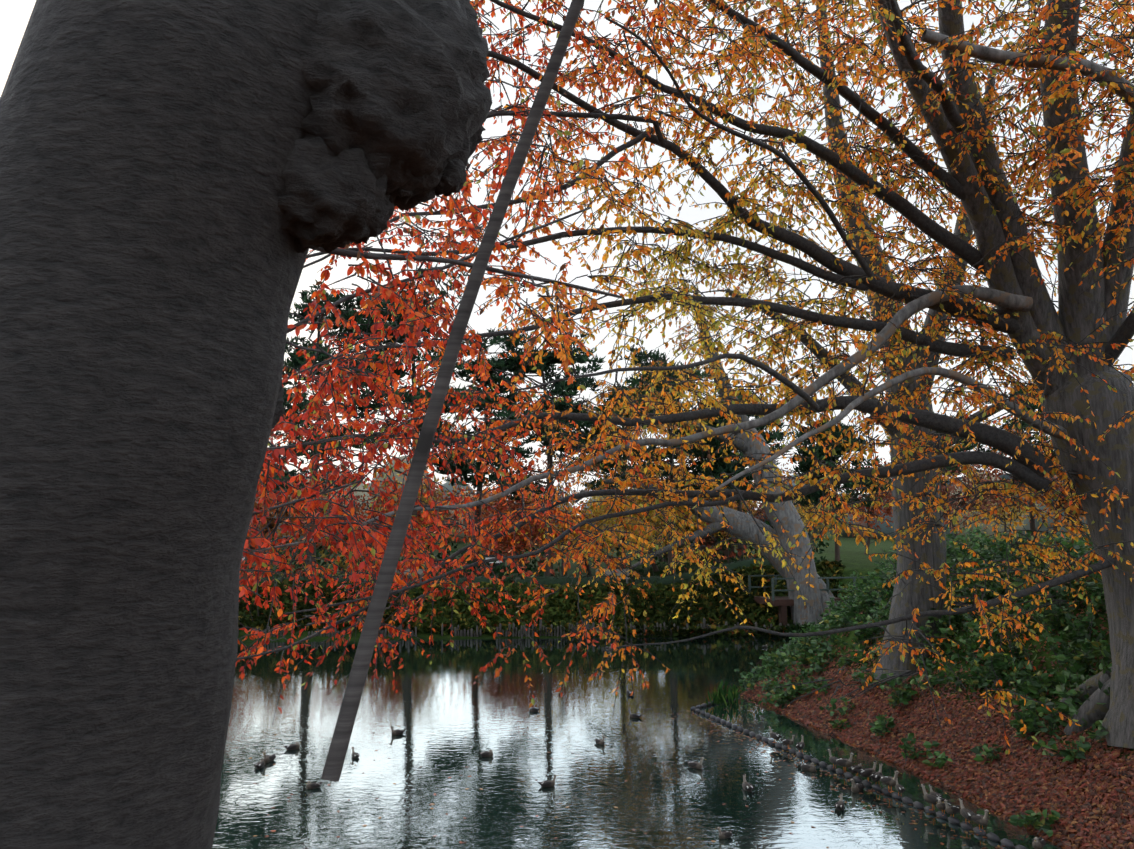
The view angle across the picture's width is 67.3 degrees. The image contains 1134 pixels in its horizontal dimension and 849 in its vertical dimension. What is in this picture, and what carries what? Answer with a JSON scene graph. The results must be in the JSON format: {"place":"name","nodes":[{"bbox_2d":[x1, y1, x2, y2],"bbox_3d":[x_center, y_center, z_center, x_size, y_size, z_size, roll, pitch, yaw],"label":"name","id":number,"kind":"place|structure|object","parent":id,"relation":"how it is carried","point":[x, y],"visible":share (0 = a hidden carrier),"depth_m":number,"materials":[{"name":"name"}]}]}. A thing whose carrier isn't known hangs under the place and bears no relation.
{"place":"outdoors","nodes":[
{"label":"outdoors","id":0,"kind":"place"},
{"bbox_2d":[0,0,1133,514],"label":"sky","id":1,"kind":"structure","parent":0,"point":[15,15],"materials":[{"name":"white"}]},
{"bbox_2d":[212,636,1062,848],"bbox_3d":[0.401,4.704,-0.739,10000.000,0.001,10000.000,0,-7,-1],"label":"water","id":2,"kind":"structure","parent":0,"point":[448,716],"depth_m":17.49,"materials":[{"name":"grey liquid"}]},
{"bbox_2d":[254,758,264,768],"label":"duck","id":3,"kind":"object","parent":2,"relation":"on","point":[260,764],"visible":0.98,"depth_m":17.09},
{"bbox_2d":[263,751,275,762],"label":"duck","id":4,"kind":"object","parent":2,"relation":"on","point":[269,758],"visible":0.94,"depth_m":17.49},
{"bbox_2d":[284,742,299,749],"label":"duck","id":5,"kind":"object","parent":2,"relation":"on","point":[293,746],"visible":0.98,"depth_m":18.51},
{"bbox_2d":[306,781,321,788],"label":"duck","id":6,"kind":"object","parent":2,"relation":"on","point":[312,785],"visible":0.98,"depth_m":15.73},
{"bbox_2d":[351,747,359,757],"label":"duck","id":7,"kind":"object","parent":2,"relation":"on","point":[355,755],"visible":1,"depth_m":17.86},
{"bbox_2d":[390,726,404,734],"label":"duck","id":8,"kind":"object","parent":2,"relation":"on","point":[397,732],"visible":1,"depth_m":19.83},
{"bbox_2d":[478,749,492,756],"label":"duck","id":9,"kind":"object","parent":2,"relation":"on","point":[489,753],"visible":0.92,"depth_m":17.92},
{"bbox_2d":[238,618,789,636],"bbox_3d":[-3.909,9.192,37.581,28.226,1.239,0.214,0,-7,-3],"label":"fence","id":10,"kind":"object","parent":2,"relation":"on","point":[507,632],"visible":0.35,"depth_m":37.70,"materials":[{"name":"brown wood"}]},
{"bbox_2d":[528,704,539,711],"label":"duck","id":11,"kind":"object","parent":2,"relation":"on","point":[533,709],"visible":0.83,"depth_m":22.38},
{"bbox_2d":[538,774,556,786],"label":"duck","id":12,"kind":"object","parent":2,"relation":"on","point":[548,783],"visible":0.96,"depth_m":15.85},
{"bbox_2d":[595,735,606,744],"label":"duck","id":13,"kind":"object","parent":2,"relation":"on","point":[600,741],"visible":0.88,"depth_m":18.95},
{"bbox_2d":[250,682,1001,848],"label":"floating leaves","id":14,"kind":"object","parent":2,"relation":"on","point":[965,831],"visible":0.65,"depth_m":15.60,"materials":[{"name":"orange plant"}]},
{"bbox_2d":[626,685,632,694],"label":"duck","id":15,"kind":"object","parent":2,"relation":"on","point":[628,692],"visible":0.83,"depth_m":24.64},
{"bbox_2d":[627,709,641,717],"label":"duck","id":16,"kind":"object","parent":2,"relation":"on","point":[632,715],"visible":0.92,"depth_m":21.62},
{"bbox_2d":[687,757,705,768],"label":"duck","id":17,"kind":"object","parent":2,"relation":"on","point":[695,764],"visible":0.88,"depth_m":17.06},
{"bbox_2d":[716,827,732,838],"bbox_3d":[2.453,6.342,13.249,0.348,0.209,0.132,5,-9,-36],"label":"goose","id":18,"kind":"object","parent":2,"relation":"on","point":[725,834],"visible":0.98,"depth_m":13.19},
{"bbox_2d":[742,774,753,791],"bbox_3d":[3.322,6.619,15.695,0.168,0.268,0.444,1,-7,-9],"label":"goose","id":19,"kind":"object","parent":2,"relation":"on","point":[747,786],"visible":0.96,"depth_m":15.63},
{"bbox_2d":[799,762,815,771],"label":"duck","id":20,"kind":"object","parent":2,"relation":"on","point":[811,767],"visible":0.94,"depth_m":16.88},
{"bbox_2d":[834,793,843,810],"bbox_3d":[4.691,6.498,14.635,0.154,0.245,0.406,-4,-8,27],"label":"goose","id":21,"kind":"object","parent":2,"relation":"on","point":[839,805],"visible":0.98,"depth_m":14.57},
{"bbox_2d":[848,778,863,792],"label":"duck","id":22,"kind":"object","parent":2,"relation":"on","point":[857,787],"visible":0.96,"depth_m":15.51},
{"bbox_2d":[928,784,942,797],"bbox_3d":[6.572,6.580,15.214,0.138,0.219,0.376,2,-7,-14],"label":"goose","id":23,"kind":"object","parent":2,"relation":"on","point":[933,792],"visible":0.67,"depth_m":15.22},
{"bbox_2d":[238,531,1133,848],"bbox_3d":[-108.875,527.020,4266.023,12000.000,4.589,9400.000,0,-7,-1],"label":"ground","id":24,"kind":"structure","parent":0,"point":[852,557],"depth_m":22.57,"materials":[{"name":"plant"}]},
{"bbox_2d":[248,496,274,545],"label":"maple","id":25,"kind":"object","parent":24,"relation":"on","point":[258,508],"depth_m":49.97,"materials":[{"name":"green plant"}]},
{"bbox_2d":[247,469,328,569],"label":"park tree","id":26,"kind":"object","parent":24,"relation":"on","point":[271,525],"visible":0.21,"depth_m":56.53,"materials":[{"name":"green plant"}]},
{"bbox_2d":[262,401,322,494],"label":"tree","id":27,"kind":"object","parent":24,"relation":"on","point":[294,472],"visible":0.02,"depth_m":52.22,"materials":[{"name":"green plant"}]},
{"bbox_2d":[300,486,368,557],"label":"park tree","id":28,"kind":"object","parent":24,"relation":"on","point":[332,506],"visible":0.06,"depth_m":86.10,"materials":[{"name":"brown plant"}]},
{"bbox_2d":[0,0,675,848],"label":"cherry","id":29,"kind":"object","parent":24,"relation":"on","point":[186,186],"visible":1,"depth_m":0.63,"materials":[{"name":"red plant"}]},
{"bbox_2d":[260,279,417,575],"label":"pine","id":30,"kind":"object","parent":24,"relation":"on","point":[295,361],"visible":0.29,"depth_m":44.90,"materials":[{"name":"green plant"}]},
{"bbox_2d":[293,480,446,574],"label":"maple","id":31,"kind":"object","parent":24,"relation":"on","point":[384,511],"visible":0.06,"depth_m":52.44,"materials":[{"name":"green plant"}]},
{"bbox_2d":[283,263,537,579],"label":"pine","id":32,"kind":"object","parent":24,"relation":"on","point":[488,399],"visible":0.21,"depth_m":45.65,"materials":[{"name":"green plant"}]},
{"bbox_2d":[395,569,426,581],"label":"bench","id":33,"kind":"object","parent":24,"relation":"on","point":[420,571],"visible":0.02,"depth_m":45.65,"materials":[{"name":"grey"}]},
{"bbox_2d":[371,462,462,560],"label":"park tree","id":34,"kind":"object","parent":24,"relation":"on","point":[426,501],"visible":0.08,"depth_m":58.46,"materials":[{"name":"brown plant"}]},
{"bbox_2d":[374,469,489,555],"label":"park tree","id":35,"kind":"object","parent":24,"relation":"on","point":[445,497],"visible":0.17,"depth_m":79.09,"materials":[{"name":"brown plant"}]},
{"bbox_2d":[419,354,550,573],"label":"pine","id":36,"kind":"object","parent":24,"relation":"on","point":[471,479],"visible":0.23,"depth_m":53.01,"materials":[{"name":"green plant"}]},
{"bbox_2d":[483,555,504,580],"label":"notice board","id":37,"kind":"object","parent":24,"relation":"on","point":[491,557],"visible":0.31,"depth_m":46.68,"materials":[{"name":"white"}]},
{"bbox_2d":[448,466,544,568],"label":"park tree","id":38,"kind":"object","parent":24,"relation":"on","point":[474,491],"visible":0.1,"depth_m":66.18,"materials":[{"name":"brown plant"}]},
{"bbox_2d":[252,555,771,585],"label":"lawn","id":39,"kind":"structure","parent":24,"relation":"on","point":[666,579],"depth_m":42.85,"materials":[{"name":"green plant"}]},
{"bbox_2d":[459,495,595,577],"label":"maple","id":40,"kind":"object","parent":24,"relation":"on","point":[504,545],"visible":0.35,"depth_m":51.65,"materials":[{"name":"red plant"}]},
{"bbox_2d":[473,456,590,566],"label":"park tree","id":41,"kind":"object","parent":24,"relation":"on","point":[570,477],"visible":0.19,"depth_m":66.44,"materials":[{"name":"brown plant"}]},
{"bbox_2d":[240,509,828,583],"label":"park shrubs","id":42,"kind":"object","parent":24,"relation":"on","point":[500,569],"visible":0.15,"depth_m":47.14,"materials":[{"name":"green plant"}]},
{"bbox_2d":[238,559,845,706],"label":"shrubs","id":43,"kind":"object","parent":24,"relation":"on","point":[657,605],"visible":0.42,"depth_m":39.27,"materials":[{"name":"green plant"}]},
{"bbox_2d":[459,327,633,576],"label":"pine","id":44,"kind":"object","parent":24,"relation":"on","point":[513,365],"visible":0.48,"depth_m":45.36,"materials":[{"name":"green plant"}]},
{"bbox_2d":[559,503,565,576],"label":"lamp post","id":45,"kind":"object","parent":24,"relation":"on","point":[562,567],"visible":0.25,"depth_m":51.75,"materials":[{"name":"black metal"}]},
{"bbox_2d":[502,483,641,576],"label":"maple","id":46,"kind":"object","parent":24,"relation":"on","point":[572,535],"visible":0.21,"depth_m":52.94,"materials":[{"name":"plant"}]},
{"bbox_2d":[569,488,627,550],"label":"park tree","id":47,"kind":"object","parent":24,"relation":"on","point":[599,498],"visible":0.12,"depth_m":84.63,"materials":[{"name":"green plant"}]},
{"bbox_2d":[596,569,628,583],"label":"bench","id":48,"kind":"object","parent":24,"relation":"on","point":[607,572],"visible":0.52,"depth_m":45.51,"materials":[{"name":"grey"}]},
{"bbox_2d":[564,374,691,577],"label":"pine","id":49,"kind":"object","parent":24,"relation":"on","point":[593,486],"visible":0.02,"depth_m":51.60,"materials":[{"name":"green plant"}]},
{"bbox_2d":[616,460,688,561],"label":"park tree","id":50,"kind":"object","parent":24,"relation":"on","point":[650,514],"visible":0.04,"depth_m":58.13,"materials":[{"name":"brown plant"}]},
{"bbox_2d":[579,486,734,571],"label":"maple","id":51,"kind":"object","parent":24,"relation":"on","point":[655,567],"visible":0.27,"depth_m":50.11,"materials":[{"name":"orange plant"}]},
{"bbox_2d":[594,344,730,574],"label":"pine","id":52,"kind":"object","parent":24,"relation":"on","point":[640,356],"visible":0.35,"depth_m":45.87,"materials":[{"name":"green plant"}]},
{"bbox_2d":[248,455,1090,549],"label":"distant tree belt","id":53,"kind":"object","parent":24,"relation":"on","point":[888,529],"visible":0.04,"depth_m":141.01,"materials":[{"name":"brown plant"}]},
{"bbox_2d":[516,423,836,615],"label":"tree","id":54,"kind":"object","parent":24,"relation":"on","point":[744,525],"visible":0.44,"depth_m":40.14,"materials":[{"name":"grey plant"}]},
{"bbox_2d":[542,227,823,625],"bbox_3d":[5.561,0.876,39.289,12.528,19.641,8.099,2,-7,-18],"label":"tree","id":55,"kind":"object","parent":24,"relation":"on","point":[787,514],"visible":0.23,"depth_m":39.10,"materials":[{"name":"grey plant"}]},
{"bbox_2d":[236,0,1133,754],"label":"tree","id":56,"kind":"object","parent":24,"relation":"on","point":[1072,348],"visible":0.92,"depth_m":13.87,"materials":[{"name":"orange plant"}]},
{"bbox_2d":[663,499,750,561],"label":"tree","id":57,"kind":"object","parent":24,"relation":"on","point":[708,538],"depth_m":55.35,"materials":[{"name":"green plant"}]},
{"bbox_2d":[654,467,762,560],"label":"maple","id":58,"kind":"object","parent":24,"relation":"on","point":[716,535],"visible":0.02,"depth_m":52.60,"materials":[{"name":"orange plant"}]},
{"bbox_2d":[661,457,790,502],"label":"park tree","id":59,"kind":"object","parent":24,"relation":"on","point":[701,464],"visible":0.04,"depth_m":68.50,"materials":[{"name":"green plant"}]},
{"bbox_2d":[679,389,802,560],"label":"pine","id":60,"kind":"object","parent":24,"relation":"on","point":[720,465],"visible":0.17,"depth_m":47.26,"materials":[{"name":"green plant"}]},
{"bbox_2d":[735,454,805,546],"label":"park tree","id":61,"kind":"object","parent":24,"relation":"on","point":[761,510],"visible":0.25,"depth_m":78.44,"materials":[{"name":"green plant"}]},
{"bbox_2d":[748,574,868,624],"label":"foot bridge","id":62,"kind":"structure","parent":24,"relation":"on","point":[782,603],"depth_m":39.10,"materials":[{"name":"brown wood"}]},
{"bbox_2d":[786,489,870,548],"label":"park tree","id":63,"kind":"object","parent":24,"relation":"on","point":[800,512],"visible":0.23,"depth_m":85.08,"materials":[{"name":"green plant"}]},
{"bbox_2d":[789,419,890,561],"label":"pine","id":64,"kind":"object","parent":24,"relation":"on","point":[805,466],"visible":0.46,"depth_m":49.30,"materials":[{"name":"green plant"}]},
{"bbox_2d":[598,0,1133,683],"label":"tree","id":65,"kind":"object","parent":24,"relation":"on","point":[934,554],"visible":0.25,"depth_m":20.81,"materials":[{"name":"orange plant"}]},
{"bbox_2d":[839,453,892,553],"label":"park tree","id":66,"kind":"object","parent":24,"relation":"on","point":[872,509],"visible":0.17,"depth_m":70.95,"materials":[{"name":"green plant"}]},
{"bbox_2d":[734,521,1111,836],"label":"ground cover plants","id":67,"kind":"object","parent":24,"relation":"on","point":[867,594],"visible":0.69,"depth_m":19.28,"materials":[{"name":"green plant"}]},
{"bbox_2d":[879,413,984,499],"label":"tree","id":68,"kind":"object","parent":24,"relation":"on","point":[967,448],"visible":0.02,"depth_m":61.81,"materials":[{"name":"green plant"}]},
{"bbox_2d":[740,565,1133,848],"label":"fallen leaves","id":69,"kind":"object","parent":24,"relation":"on","point":[1061,800],"visible":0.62,"depth_m":16.09,"materials":[{"name":"brown plant"}]},
{"bbox_2d":[881,447,1049,536],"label":"park tree","id":70,"kind":"object","parent":24,"relation":"on","point":[951,489],"visible":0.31,"depth_m":56.33,"materials":[{"name":"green plant"}]},
{"bbox_2d":[958,472,1045,533],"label":"park tree","id":71,"kind":"object","parent":24,"relation":"on","point":[1004,514],"visible":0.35,"depth_m":87.19,"materials":[{"name":"orange plant"}]},
{"bbox_2d":[963,380,1064,540],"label":"pine","id":72,"kind":"object","parent":24,"relation":"on","point":[1031,516],"visible":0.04,"depth_m":64.53,"materials":[{"name":"green plant"}]},
{"bbox_2d":[988,427,1081,537],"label":"park tree","id":73,"kind":"object","parent":24,"relation":"on","point":[1057,506],"visible":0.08,"depth_m":59.66,"materials":[{"name":"orange plant"}]},
{"bbox_2d":[1014,456,1090,541],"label":"park tree","id":74,"kind":"object","parent":24,"relation":"on","point":[1081,515],"visible":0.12,"depth_m":58.66,"materials":[{"name":"orange plant"}]},
{"bbox_2d":[579,473,1011,526],"bbox_3d":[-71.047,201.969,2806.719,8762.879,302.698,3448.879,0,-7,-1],"label":"distant hills","id":75,"kind":"structure","parent":0,"point":[1001,476],"depth_m":3862.70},
{"bbox_2d":[690,694,1026,848],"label":"stone edging","id":76,"kind":"object","parent":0,"point":[963,824],"visible":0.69,"depth_m":15.90,"materials":[{"name":"grey stone"}]},
{"bbox_2d":[769,726,781,742],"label":"duck on boom","id":77,"kind":"object","parent":76,"relation":"on","point":[775,735],"visible":1,"depth_m":18.85,"materials":[{"name":"grey"}]},
{"bbox_2d":[781,735,795,748],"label":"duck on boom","id":78,"kind":"object","parent":76,"relation":"on","point":[788,742],"visible":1,"depth_m":18.35,"materials":[{"name":"grey"}]},
{"bbox_2d":[795,734,804,753],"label":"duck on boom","id":79,"kind":"object","parent":76,"relation":"on","point":[799,746],"visible":0.96,"depth_m":17.91,"materials":[{"name":"grey"}]},
{"bbox_2d":[826,749,837,767],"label":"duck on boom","id":80,"kind":"object","parent":76,"relation":"on","point":[832,759],"visible":0.67,"depth_m":16.89,"materials":[{"name":"grey"}]},
{"bbox_2d":[834,752,855,771],"bbox_3d":[5.412,6.564,16.583,0.174,0.400,0.474,6,-9,-41],"label":"duck on boom","id":81,"kind":"object","parent":76,"relation":"on","point":[844,762],"visible":0.98,"depth_m":16.52,"materials":[{"name":"grey"}]},
{"bbox_2d":[848,763,862,775],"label":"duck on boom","id":82,"kind":"object","parent":76,"relation":"on","point":[853,769],"visible":0.9,"depth_m":16.19,"materials":[{"name":"grey"}]},
{"bbox_2d":[856,761,876,782],"bbox_3d":[5.629,6.496,15.946,0.435,0.383,0.167,0,-7,-3],"label":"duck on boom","id":83,"kind":"object","parent":76,"relation":"on","point":[866,772],"visible":0.85,"depth_m":15.90,"materials":[{"name":"grey"}]},
{"bbox_2d":[870,763,882,781],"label":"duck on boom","id":84,"kind":"object","parent":76,"relation":"on","point":[874,776],"visible":0.96,"depth_m":15.65,"materials":[{"name":"grey"}]},
{"bbox_2d":[880,770,901,791],"bbox_3d":[5.824,6.414,15.374,0.175,0.402,0.457,4,-8,-27],"label":"duck on boom","id":85,"kind":"object","parent":76,"relation":"on","point":[889,781],"visible":1,"depth_m":15.31,"materials":[{"name":"grey"}]},
{"bbox_2d":[895,777,905,795],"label":"duck on boom","id":86,"kind":"object","parent":76,"relation":"on","point":[900,788],"visible":0.85,"depth_m":15.07,"materials":[{"name":"grey"}]},
{"bbox_2d":[918,784,944,809],"bbox_3d":[6.164,6.299,14.369,0.169,0.389,0.460,7,-10,-44],"label":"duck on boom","id":87,"kind":"object","parent":76,"relation":"on","point":[932,799],"visible":0.88,"depth_m":14.34,"materials":[{"name":"grey"}]},
{"bbox_2d":[936,800,951,815],"bbox_3d":[6.266,6.353,14.143,0.315,0.243,0.139,2,-7,-18],"label":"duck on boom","id":88,"kind":"object","parent":76,"relation":"on","point":[940,805],"visible":0.83,"depth_m":14.09,"materials":[{"name":"grey"}]},
{"bbox_2d":[943,799,959,816],"bbox_3d":[6.301,6.292,13.951,0.376,0.317,0.138,3,-8,-24],"label":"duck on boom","id":89,"kind":"object","parent":76,"relation":"on","point":[951,809],"visible":0.98,"depth_m":13.90,"materials":[{"name":"grey"}]},
{"bbox_2d":[958,798,974,822],"bbox_3d":[6.414,6.227,13.664,0.159,0.365,0.433,1,-7,-10],"label":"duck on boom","id":90,"kind":"object","parent":76,"relation":"on","point":[965,813],"visible":0.94,"depth_m":13.63,"materials":[{"name":"grey"}]},
{"bbox_2d":[971,809,989,831],"bbox_3d":[6.506,6.194,13.388,0.158,0.364,0.430,2,-7,-14],"label":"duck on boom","id":91,"kind":"object","parent":76,"relation":"on","point":[982,820],"visible":1,"depth_m":13.32,"materials":[{"name":"grey"}]},
{"bbox_2d":[1032,837,1045,848],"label":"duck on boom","id":92,"kind":"object","parent":76,"relation":"on","point":[1039,843],"visible":1,"depth_m":12.31,"materials":[{"name":"grey"}]}
]}

